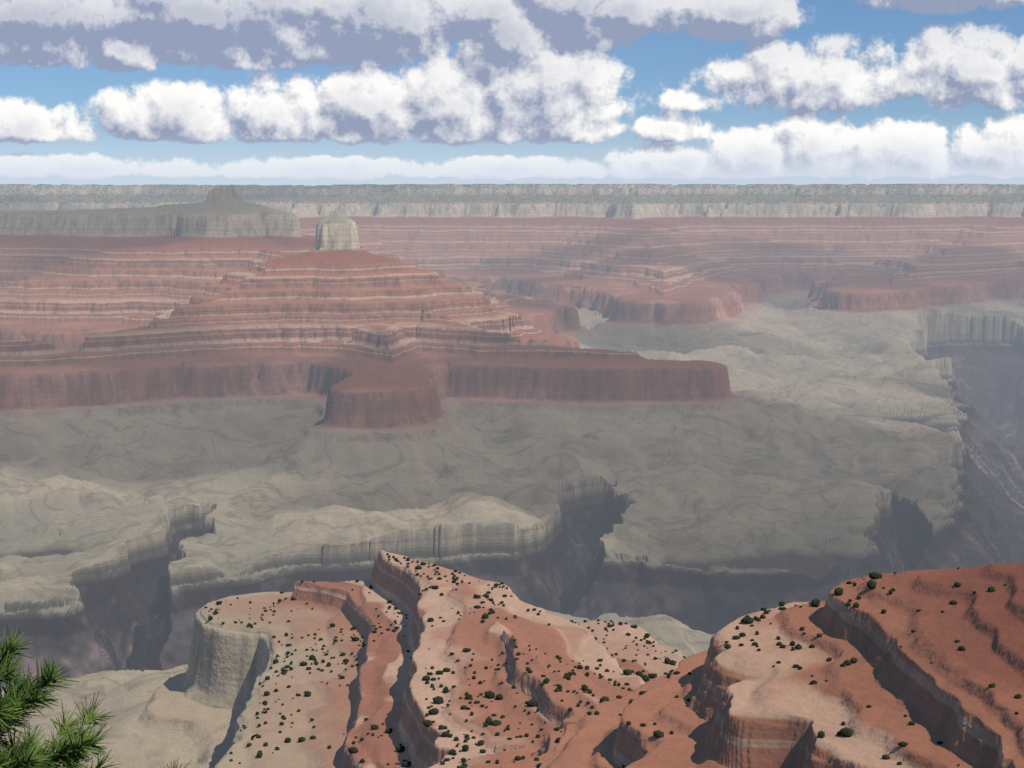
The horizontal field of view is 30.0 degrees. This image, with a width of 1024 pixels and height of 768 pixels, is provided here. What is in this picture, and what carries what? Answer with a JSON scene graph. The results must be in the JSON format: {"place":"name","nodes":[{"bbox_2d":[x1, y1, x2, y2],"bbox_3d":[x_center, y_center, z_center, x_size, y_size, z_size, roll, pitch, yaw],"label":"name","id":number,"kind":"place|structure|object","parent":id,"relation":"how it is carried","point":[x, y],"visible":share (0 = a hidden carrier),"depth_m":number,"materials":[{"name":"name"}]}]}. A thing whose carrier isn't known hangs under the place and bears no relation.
{"place":"outdoors","nodes":[
{"label":"outdoors","id":0,"kind":"place"},
{"bbox_2d":[0,184,1023,767],"bbox_3d":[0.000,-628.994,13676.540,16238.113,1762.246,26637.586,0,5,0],"label":"terrain","id":1,"kind":"structure","parent":0,"point":[694,424],"depth_m":6368.91,"materials":[{"name":"brown stone"}]},
{"bbox_2d":[204,553,1021,767],"bbox_3d":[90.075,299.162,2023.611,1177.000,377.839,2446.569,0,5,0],"label":"shrubs","id":2,"kind":"object","parent":1,"relation":"on","point":[815,602],"visible":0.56,"depth_m":2135.32,"materials":[{"name":"green plant"}]},
{"bbox_2d":[0,0,1023,185],"label":"sky","id":3,"kind":"structure","parent":0,"point":[100,92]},
{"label":"rim ledge ground","id":4,"kind":"structure","parent":0,"visible":0},
{"bbox_2d":[0,623,190,767],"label":"pine tree","id":5,"kind":"object","parent":4,"relation":"on","point":[21,699],"visible":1,"depth_m":12.88,"materials":[{"name":"green plant"}]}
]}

